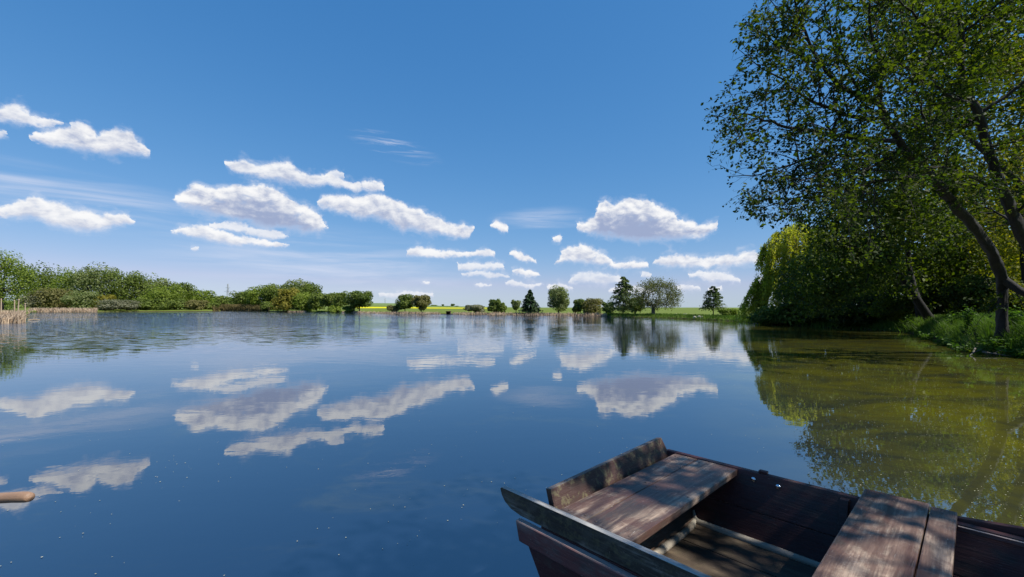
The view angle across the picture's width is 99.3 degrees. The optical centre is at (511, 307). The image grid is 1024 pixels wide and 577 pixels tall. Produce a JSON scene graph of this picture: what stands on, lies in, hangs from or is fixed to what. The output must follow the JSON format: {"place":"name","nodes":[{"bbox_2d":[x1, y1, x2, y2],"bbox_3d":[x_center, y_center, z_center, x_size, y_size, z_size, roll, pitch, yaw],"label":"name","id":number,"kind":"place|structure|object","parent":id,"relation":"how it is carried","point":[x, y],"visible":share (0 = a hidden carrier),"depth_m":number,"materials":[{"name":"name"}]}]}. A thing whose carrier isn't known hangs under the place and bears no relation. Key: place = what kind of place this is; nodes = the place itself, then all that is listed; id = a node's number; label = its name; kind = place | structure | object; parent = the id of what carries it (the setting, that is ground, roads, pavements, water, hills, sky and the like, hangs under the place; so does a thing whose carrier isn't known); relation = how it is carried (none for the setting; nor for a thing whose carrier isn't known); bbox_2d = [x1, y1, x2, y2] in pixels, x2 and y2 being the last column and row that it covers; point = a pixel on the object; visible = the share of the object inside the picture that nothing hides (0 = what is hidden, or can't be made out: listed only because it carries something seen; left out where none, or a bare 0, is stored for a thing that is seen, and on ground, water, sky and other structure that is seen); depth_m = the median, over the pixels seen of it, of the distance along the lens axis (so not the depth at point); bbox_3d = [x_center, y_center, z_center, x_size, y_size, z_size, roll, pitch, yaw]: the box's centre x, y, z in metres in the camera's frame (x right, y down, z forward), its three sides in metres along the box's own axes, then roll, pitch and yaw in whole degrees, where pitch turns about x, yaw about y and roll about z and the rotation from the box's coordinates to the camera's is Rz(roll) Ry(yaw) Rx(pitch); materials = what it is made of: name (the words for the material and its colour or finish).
{"place":"outdoors","nodes":[
{"label":"outdoors","id":0,"kind":"place"},
{"bbox_2d":[0,311,1023,576],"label":"water","id":1,"kind":"structure","parent":0,"point":[396,421],"depth_m":5.34,"materials":[{"name":"blue liquid"}]},
{"bbox_2d":[0,309,27,323],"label":"cut reeds","id":2,"kind":"object","parent":1,"relation":"in","point":[7,316],"visible":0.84,"depth_m":40.80,"materials":[{"name":"beige plant"}]},
{"bbox_2d":[0,491,34,503],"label":"log","id":3,"kind":"object","parent":1,"relation":"in","point":[18,497],"visible":1,"depth_m":1.69,"materials":[{"name":"brown wood"}]},
{"bbox_2d":[500,438,1023,576],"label":"punt","id":4,"kind":"object","parent":1,"relation":"on","point":[655,507],"visible":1,"depth_m":2.11,"materials":[{"name":"brown wood"}]},
{"bbox_2d":[947,342,973,351],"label":"bank plant","id":5,"kind":"object","parent":1,"relation":"in","point":[958,348],"visible":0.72,"depth_m":14.30,"materials":[{"name":"green plant"}]},
{"bbox_2d":[0,0,1023,306],"label":"sky","id":6,"kind":"structure","parent":0,"point":[457,152],"materials":[{"name":"blue"}]},
{"bbox_2d":[1,358,1023,573],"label":"floating pollen","id":7,"kind":"object","parent":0,"point":[621,453],"visible":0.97,"depth_m":4.31},
{"bbox_2d":[4,300,1023,355],"bbox_3d":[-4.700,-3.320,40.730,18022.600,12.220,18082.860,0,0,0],"label":"ground","id":8,"kind":"structure","parent":0,"point":[675,310],"depth_m":129.21,"materials":[{"name":"green plant"}]},
{"bbox_2d":[0,249,42,309],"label":"deciduous tree","id":9,"kind":"object","parent":8,"relation":"on","point":[7,263],"visible":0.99,"depth_m":92.74,"materials":[{"name":"green plant"}]},
{"bbox_2d":[3,260,62,307],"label":"deciduous tree","id":10,"kind":"object","parent":8,"relation":"on","point":[31,266],"visible":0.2,"depth_m":169.89,"materials":[{"name":"green plant"}]},
{"bbox_2d":[16,290,49,308],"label":"shrub","id":11,"kind":"object","parent":8,"relation":"on","point":[32,302],"visible":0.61,"depth_m":145.19,"materials":[{"name":"green plant"}]},
{"bbox_2d":[28,287,73,308],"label":"shrub","id":12,"kind":"object","parent":8,"relation":"on","point":[54,294],"visible":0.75,"depth_m":147.72,"materials":[{"name":"green plant"}]},
{"bbox_2d":[30,265,78,307],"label":"deciduous tree","id":13,"kind":"object","parent":8,"relation":"on","point":[44,283],"visible":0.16,"depth_m":173.28,"materials":[{"name":"green plant"}]},
{"bbox_2d":[27,307,97,312],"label":"reed strip","id":14,"kind":"object","parent":8,"relation":"on","point":[61,309],"visible":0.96,"depth_m":138.71,"materials":[{"name":"beige plant"}]},
{"bbox_2d":[47,266,100,305],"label":"deciduous tree","id":15,"kind":"object","parent":8,"relation":"on","point":[63,286],"visible":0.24,"depth_m":163.27,"materials":[{"name":"green plant"}]},
{"bbox_2d":[59,290,101,308],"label":"shrub","id":16,"kind":"object","parent":8,"relation":"on","point":[74,298],"visible":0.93,"depth_m":147.60,"materials":[{"name":"green plant"}]},
{"bbox_2d":[60,262,123,307],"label":"tall tree","id":17,"kind":"object","parent":8,"relation":"on","point":[78,279],"visible":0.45,"depth_m":161.77,"materials":[{"name":"green plant"}]},
{"bbox_2d":[92,294,116,308],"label":"shrub","id":18,"kind":"object","parent":8,"relation":"on","point":[108,296],"visible":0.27,"depth_m":157.12,"materials":[{"name":"green plant"}]},
{"bbox_2d":[89,267,146,304],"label":"tall tree","id":19,"kind":"object","parent":8,"relation":"on","point":[115,280],"visible":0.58,"depth_m":163.31,"materials":[{"name":"green plant"}]},
{"bbox_2d":[95,299,144,309],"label":"shrub","id":20,"kind":"object","parent":8,"relation":"on","point":[110,304],"visible":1,"depth_m":145.69,"materials":[{"name":"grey plant"}]},
{"bbox_2d":[108,271,163,308],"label":"deciduous tree","id":21,"kind":"object","parent":8,"relation":"on","point":[132,285],"visible":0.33,"depth_m":165.59,"materials":[{"name":"green plant"}]},
{"bbox_2d":[130,297,164,309],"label":"shrub","id":22,"kind":"object","parent":8,"relation":"on","point":[146,304],"visible":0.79,"depth_m":155.09,"materials":[{"name":"green plant"}]},
{"bbox_2d":[131,278,173,298],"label":"deciduous tree","id":23,"kind":"object","parent":8,"relation":"on","point":[165,281],"visible":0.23,"depth_m":170.72,"materials":[{"name":"green plant"}]},
{"bbox_2d":[135,283,187,309],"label":"deciduous tree","id":24,"kind":"object","parent":8,"relation":"on","point":[166,293],"visible":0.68,"depth_m":160.47,"materials":[{"name":"green plant"}]},
{"bbox_2d":[157,298,186,309],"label":"shrub","id":25,"kind":"object","parent":8,"relation":"on","point":[175,303],"visible":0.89,"depth_m":158.48,"materials":[{"name":"green plant"}]},
{"bbox_2d":[166,281,197,308],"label":"deciduous tree","id":26,"kind":"object","parent":8,"relation":"on","point":[188,286],"visible":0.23,"depth_m":174.95,"materials":[{"name":"green plant"}]},
{"bbox_2d":[181,299,209,309],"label":"shrub","id":27,"kind":"object","parent":8,"relation":"on","point":[194,304],"visible":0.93,"depth_m":161.88,"materials":[{"name":"green plant"}]},
{"bbox_2d":[181,289,215,308],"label":"deciduous tree","id":28,"kind":"object","parent":8,"relation":"on","point":[202,295],"visible":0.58,"depth_m":176.57,"materials":[{"name":"green plant"}]},
{"bbox_2d":[202,303,220,309],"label":"shrub","id":29,"kind":"object","parent":8,"relation":"on","point":[217,305],"visible":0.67,"depth_m":167.47,"materials":[{"name":"green plant"}]},
{"bbox_2d":[211,295,230,304],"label":"deciduous tree","id":30,"kind":"object","parent":8,"relation":"on","point":[219,299],"visible":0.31,"depth_m":194.18,"materials":[{"name":"green plant"}]},
{"bbox_2d":[221,296,232,304],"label":"deciduous tree","id":31,"kind":"object","parent":8,"relation":"on","point":[227,298],"visible":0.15,"depth_m":196.05,"materials":[{"name":"green plant"}]},
{"bbox_2d":[224,284,231,296],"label":"power pylon","id":32,"kind":"object","parent":8,"relation":"on","point":[228,287],"visible":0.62,"depth_m":999.90,"materials":[{"name":"metal"}]},
{"bbox_2d":[212,304,270,310],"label":"sedge","id":33,"kind":"object","parent":8,"relation":"on","point":[240,307],"visible":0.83,"depth_m":173.32,"materials":[{"name":"green plant"}]},
{"bbox_2d":[228,291,261,304],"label":"deciduous tree","id":34,"kind":"object","parent":8,"relation":"on","point":[239,298],"visible":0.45,"depth_m":180.90,"materials":[{"name":"green plant"}]},
{"bbox_2d":[242,284,273,304],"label":"deciduous tree","id":35,"kind":"object","parent":8,"relation":"on","point":[253,295],"visible":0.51,"depth_m":174.19,"materials":[{"name":"green plant"}]},
{"bbox_2d":[260,301,281,310],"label":"shrub","id":36,"kind":"object","parent":8,"relation":"on","point":[264,306],"visible":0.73,"depth_m":165.84,"materials":[{"name":"green plant"}]},
{"bbox_2d":[259,283,288,306],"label":"deciduous tree","id":37,"kind":"object","parent":8,"relation":"on","point":[271,290],"visible":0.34,"depth_m":172.60,"materials":[{"name":"green plant"}]},
{"bbox_2d":[270,287,300,310],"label":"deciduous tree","id":38,"kind":"object","parent":8,"relation":"on","point":[282,299],"visible":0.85,"depth_m":139.89,"materials":[{"name":"green plant"}]},
{"bbox_2d":[283,278,313,309],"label":"tall tree","id":39,"kind":"object","parent":8,"relation":"on","point":[295,284],"visible":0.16,"depth_m":166.17,"materials":[{"name":"green plant"}]},
{"bbox_2d":[291,292,311,310],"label":"deciduous tree","id":40,"kind":"object","parent":8,"relation":"on","point":[303,298],"visible":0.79,"depth_m":139.11,"materials":[{"name":"green plant"}]},
{"bbox_2d":[297,283,322,309],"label":"deciduous tree","id":41,"kind":"object","parent":8,"relation":"on","point":[312,289],"visible":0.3,"depth_m":162.73,"materials":[{"name":"green plant"}]},
{"bbox_2d":[306,292,324,310],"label":"deciduous tree","id":42,"kind":"object","parent":8,"relation":"on","point":[312,303],"visible":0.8,"depth_m":136.49,"materials":[{"name":"green plant"}]},
{"bbox_2d":[318,292,335,306],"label":"deciduous tree","id":43,"kind":"object","parent":8,"relation":"on","point":[326,300],"visible":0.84,"depth_m":130.71,"materials":[{"name":"green plant"}]},
{"bbox_2d":[326,305,340,312],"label":"shrub","id":44,"kind":"object","parent":8,"relation":"on","point":[333,308],"visible":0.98,"depth_m":125.05,"materials":[{"name":"green plant"}]},
{"bbox_2d":[331,291,348,306],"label":"deciduous tree","id":45,"kind":"object","parent":8,"relation":"on","point":[338,299],"visible":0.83,"depth_m":126.89,"materials":[{"name":"green plant"}]},
{"bbox_2d":[342,306,354,312],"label":"shrub","id":46,"kind":"object","parent":8,"relation":"on","point":[348,309],"visible":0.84,"depth_m":120.07,"materials":[{"name":"green plant"}]},
{"bbox_2d":[343,290,373,310],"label":"deciduous tree","id":47,"kind":"object","parent":8,"relation":"on","point":[356,299],"visible":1,"depth_m":118.40,"materials":[{"name":"green plant"}]},
{"bbox_2d":[387,305,398,311],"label":"shrub","id":48,"kind":"object","parent":8,"relation":"on","point":[391,308],"visible":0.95,"depth_m":103.24,"materials":[{"name":"green plant"}]},
{"bbox_2d":[395,294,412,309],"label":"deciduous tree","id":49,"kind":"object","parent":8,"relation":"on","point":[403,301],"visible":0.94,"depth_m":101.56,"materials":[{"name":"green plant"}]},
{"bbox_2d":[411,294,431,311],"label":"willow tree","id":50,"kind":"object","parent":8,"relation":"on","point":[421,302],"visible":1,"depth_m":99.94,"materials":[{"name":"green plant"}]},
{"bbox_2d":[360,307,486,308],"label":"rapeseed crop","id":51,"kind":"object","parent":8,"relation":"on","point":[386,307],"visible":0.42,"depth_m":236.89,"materials":[{"name":"yellow plant"}]},
{"bbox_2d":[289,310,606,316],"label":"reed strip","id":52,"kind":"object","parent":8,"relation":"on","point":[527,313],"visible":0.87,"depth_m":84.03,"materials":[{"name":"beige plant"}]},
{"bbox_2d":[463,304,484,312],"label":"shrub","id":53,"kind":"object","parent":8,"relation":"on","point":[475,308],"visible":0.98,"depth_m":90.81,"materials":[{"name":"green plant"}]},
{"bbox_2d":[487,299,500,312],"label":"deciduous tree","id":54,"kind":"object","parent":8,"relation":"on","point":[493,305],"visible":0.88,"depth_m":86.20,"materials":[{"name":"green plant"}]},
{"bbox_2d":[497,302,506,312],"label":"deciduous tree","id":55,"kind":"object","parent":8,"relation":"on","point":[501,307],"visible":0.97,"depth_m":85.54,"materials":[{"name":"green plant"}]},
{"bbox_2d":[510,299,520,309],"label":"young tree","id":56,"kind":"object","parent":8,"relation":"on","point":[514,305],"visible":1,"depth_m":85.64,"materials":[{"name":"green plant"}]},
{"bbox_2d":[307,310,751,322],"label":"bank grass","id":57,"kind":"structure","parent":8,"relation":"on","point":[686,315],"depth_m":57.60,"materials":[{"name":"green plant"}]},
{"bbox_2d":[518,289,542,313],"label":"fir tree","id":58,"kind":"object","parent":8,"relation":"on","point":[528,300],"visible":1,"depth_m":81.36,"materials":[{"name":"green plant"}]},
{"bbox_2d":[547,285,569,312],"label":"willow tree","id":59,"kind":"object","parent":8,"relation":"on","point":[559,299],"visible":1,"depth_m":79.15,"materials":[{"name":"green plant"}]},
{"bbox_2d":[572,298,585,312],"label":"shrub","id":60,"kind":"object","parent":8,"relation":"on","point":[577,306],"visible":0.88,"depth_m":76.47,"materials":[{"name":"green plant"}]},
{"bbox_2d":[582,298,603,313],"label":"shrub","id":61,"kind":"object","parent":8,"relation":"on","point":[591,305],"visible":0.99,"depth_m":74.26,"materials":[{"name":"green plant"}]},
{"bbox_2d":[602,302,612,312],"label":"shrub","id":62,"kind":"object","parent":8,"relation":"on","point":[604,304],"visible":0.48,"depth_m":71.65,"materials":[{"name":"green plant"}]},
{"bbox_2d":[603,276,640,313],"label":"larch tree","id":63,"kind":"object","parent":8,"relation":"on","point":[624,297],"visible":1,"depth_m":67.34,"materials":[{"name":"green plant"}]},
{"bbox_2d":[630,298,644,313],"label":"shrub","id":64,"kind":"object","parent":8,"relation":"on","point":[639,309],"visible":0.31,"depth_m":68.43,"materials":[{"name":"green plant"}]},
{"bbox_2d":[631,276,684,313],"bbox_3d":[21.487,-1.697,63.876,7.316,6.140,6.952,0,0,36],"label":"oak tree","id":65,"kind":"object","parent":8,"relation":"on","point":[650,303],"visible":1,"depth_m":63.31,"materials":[{"name":"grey plant"}]},
{"bbox_2d":[699,286,728,314],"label":"young larch","id":66,"kind":"object","parent":8,"relation":"on","point":[715,300],"visible":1,"depth_m":54.77,"materials":[{"name":"green plant"}]},
{"bbox_2d":[717,308,737,315],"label":"shrub","id":67,"kind":"object","parent":8,"relation":"on","point":[732,311],"visible":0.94,"depth_m":50.41,"materials":[{"name":"green plant"}]},
{"bbox_2d":[746,305,798,324],"bbox_3d":[21.837,0.869,36.416,3.927,2.160,4.041,0,0,20],"label":"shrub","id":68,"kind":"object","parent":8,"relation":"on","point":[771,315],"visible":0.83,"depth_m":35.57,"materials":[{"name":"green plant"}]},
{"bbox_2d":[734,223,838,323],"bbox_3d":[24.834,-2.590,38.456,8.276,9.857,8.513,0,0,40],"label":"weeping willow","id":69,"kind":"object","parent":8,"relation":"on","point":[783,242],"visible":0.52,"depth_m":37.55,"materials":[{"name":"green plant"}]},
{"bbox_2d":[779,301,837,325],"bbox_3d":[23.242,0.551,33.728,4.657,2.476,4.674,0,0,-39],"label":"shrub","id":70,"kind":"object","parent":8,"relation":"on","point":[785,307],"visible":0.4,"depth_m":32.93,"materials":[{"name":"green plant"}]},
{"bbox_2d":[775,209,912,325],"bbox_3d":[25.524,-3.369,33.143,8.960,9.551,6.472,0,0,0],"label":"alder tree","id":71,"kind":"object","parent":8,"relation":"on","point":[796,283],"visible":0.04,"depth_m":32.97,"materials":[{"name":"green plant"}]},
{"bbox_2d":[766,316,924,334],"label":"meadow grass","id":72,"kind":"structure","parent":8,"relation":"on","point":[889,325],"depth_m":27.37,"materials":[{"name":"green plant"}]},
{"bbox_2d":[701,0,1023,350],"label":"alder tree","id":73,"kind":"object","parent":8,"relation":"on","point":[832,190],"visible":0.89,"depth_m":9.89,"materials":[{"name":"green plant"}]},
{"bbox_2d":[770,135,972,322],"bbox_3d":[19.404,-3.774,23.892,9.286,10.027,6.260,0,0,0],"label":"alder tree","id":74,"kind":"object","parent":8,"relation":"on","point":[822,288],"visible":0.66,"depth_m":23.05,"materials":[{"name":"green plant"}]},
{"bbox_2d":[842,244,941,302],"bbox_3d":[37.858,-2.891,44.142,9.745,8.016,9.076,0,0,0],"label":"deciduous tree","id":75,"kind":"object","parent":8,"relation":"on","point":[891,284],"depth_m":42.16,"materials":[{"name":"green plant"}]},
{"bbox_2d":[904,313,913,323],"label":"bank plant","id":76,"kind":"object","parent":8,"relation":"on","point":[909,318],"visible":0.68,"depth_m":25.50,"materials":[{"name":"green plant"}]},
{"bbox_2d":[811,0,1023,259],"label":"alder tree","id":77,"kind":"object","parent":8,"relation":"on","point":[968,93],"visible":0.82,"depth_m":10.45,"materials":[{"name":"green plant"}]},
{"bbox_2d":[915,330,933,339],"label":"bank plant","id":78,"kind":"object","parent":8,"relation":"on","point":[925,336],"visible":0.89,"depth_m":19.44,"materials":[{"name":"green plant"}]},
{"bbox_2d":[854,195,995,317],"bbox_3d":[25.080,-2.924,26.467,7.668,8.137,5.657,0,0,-24],"label":"alder tree","id":79,"kind":"object","parent":8,"relation":"on","point":[956,265],"visible":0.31,"depth_m":25.75,"materials":[{"name":"green plant"}]},
{"bbox_2d":[851,0,1023,189],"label":"alder tree","id":80,"kind":"object","parent":8,"relation":"on","point":[990,34],"visible":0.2,"depth_m":15.91,"materials":[{"name":"green plant"}]},
{"bbox_2d":[919,279,960,315],"bbox_3d":[27.051,-0.466,26.944,3.658,2.750,3.690,0,0,-23],"label":"shrub","id":81,"kind":"object","parent":8,"relation":"on","point":[942,307],"visible":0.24,"depth_m":26.51,"materials":[{"name":"green plant"}]},
{"bbox_2d":[933,335,960,345],"bbox_3d":[16.419,1.334,16.312,0.843,0.540,0.772,0,0,-19],"label":"bank plant","id":82,"kind":"object","parent":8,"relation":"on","point":[942,342],"visible":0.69,"depth_m":16.39,"materials":[{"name":"green plant"}]},
{"bbox_2d":[888,145,1023,289],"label":"sunlit tree","id":83,"kind":"object","parent":8,"relation":"on","point":[944,266],"visible":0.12,"depth_m":25.62,"materials":[{"name":"green plant"}]},
{"bbox_2d":[942,311,969,325],"bbox_3d":[18.399,0.500,18.015,0.561,0.794,0.838,0,0,-44],"label":"bank plant","id":84,"kind":"object","parent":8,"relation":"on","point":[955,319],"visible":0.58,"depth_m":18.06,"materials":[{"name":"green plant"}]},
{"bbox_2d":[916,237,1011,280],"bbox_3d":[42.565,-3.284,41.016,8.842,8.422,8.599,0,0,0],"label":"deciduous tree","id":85,"kind":"object","parent":8,"relation":"on","point":[954,262],"visible":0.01,"depth_m":40.14,"materials":[{"name":"green plant"}]},
{"bbox_2d":[959,304,976,328],"bbox_3d":[16.841,0.399,16.003,0.457,1.062,0.413,0,0,24],"label":"bank plant","id":86,"kind":"object","parent":8,"relation":"on","point":[968,319],"visible":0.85,"depth_m":16.00,"materials":[{"name":"green plant"}]},
{"bbox_2d":[913,309,1023,357],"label":"meadow grass","id":87,"kind":"structure","parent":8,"relation":"on","point":[987,325],"depth_m":15.43,"materials":[{"name":"green plant"}]},
{"bbox_2d":[921,4,1023,282],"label":"sunlit tree","id":88,"kind":"object","parent":8,"relation":"on","point":[1007,243],"visible":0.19,"depth_m":19.14,"materials":[{"name":"green plant"}]},
{"bbox_2d":[968,344,985,352],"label":"bank plant","id":89,"kind":"object","parent":8,"relation":"on","point":[979,347],"visible":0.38,"depth_m":13.98,"materials":[{"name":"green plant"}]},
{"bbox_2d":[937,274,1021,315],"bbox_3d":[22.738,-0.478,20.998,3.077,2.290,3.124,0,0,0],"label":"shrub","id":90,"kind":"object","parent":8,"relation":"on","point":[974,287],"visible":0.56,"depth_m":20.82,"materials":[{"name":"green plant"}]},
{"bbox_2d":[982,350,1009,355],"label":"dead branch","id":91,"kind":"object","parent":8,"relation":"on","point":[994,353],"visible":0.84,"depth_m":13.06,"materials":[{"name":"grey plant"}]},
{"bbox_2d":[977,335,1017,349],"bbox_3d":[14.872,1.110,13.403,0.856,0.486,0.926,0,0,0],"label":"bank plant","id":92,"kind":"object","parent":8,"relation":"on","point":[984,341],"visible":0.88,"depth_m":13.31,"materials":[{"name":"green plant"}]},
{"bbox_2d":[980,235,1020,281],"bbox_3d":[43.118,-3.227,35.953,8.001,7.450,7.598,0,0,0],"label":"deciduous tree","id":93,"kind":"object","parent":8,"relation":"on","point":[1009,269],"depth_m":36.00,"materials":[{"name":"green plant"}]},
{"bbox_2d":[979,280,1023,313],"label":"shrub","id":94,"kind":"object","parent":8,"relation":"on","point":[1010,304],"visible":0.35,"depth_m":17.01,"materials":[{"name":"green plant"}]},
{"bbox_2d":[995,344,1023,357],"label":"bank plant","id":95,"kind":"object","parent":8,"relation":"on","point":[1020,354],"visible":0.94,"depth_m":12.68,"materials":[{"name":"green plant"}]},
{"bbox_2d":[1008,305,1023,325],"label":"bank plant","id":96,"kind":"object","parent":8,"relation":"on","point":[1014,315],"visible":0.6,"depth_m":13.97,"materials":[{"name":"green plant"}]}
]}

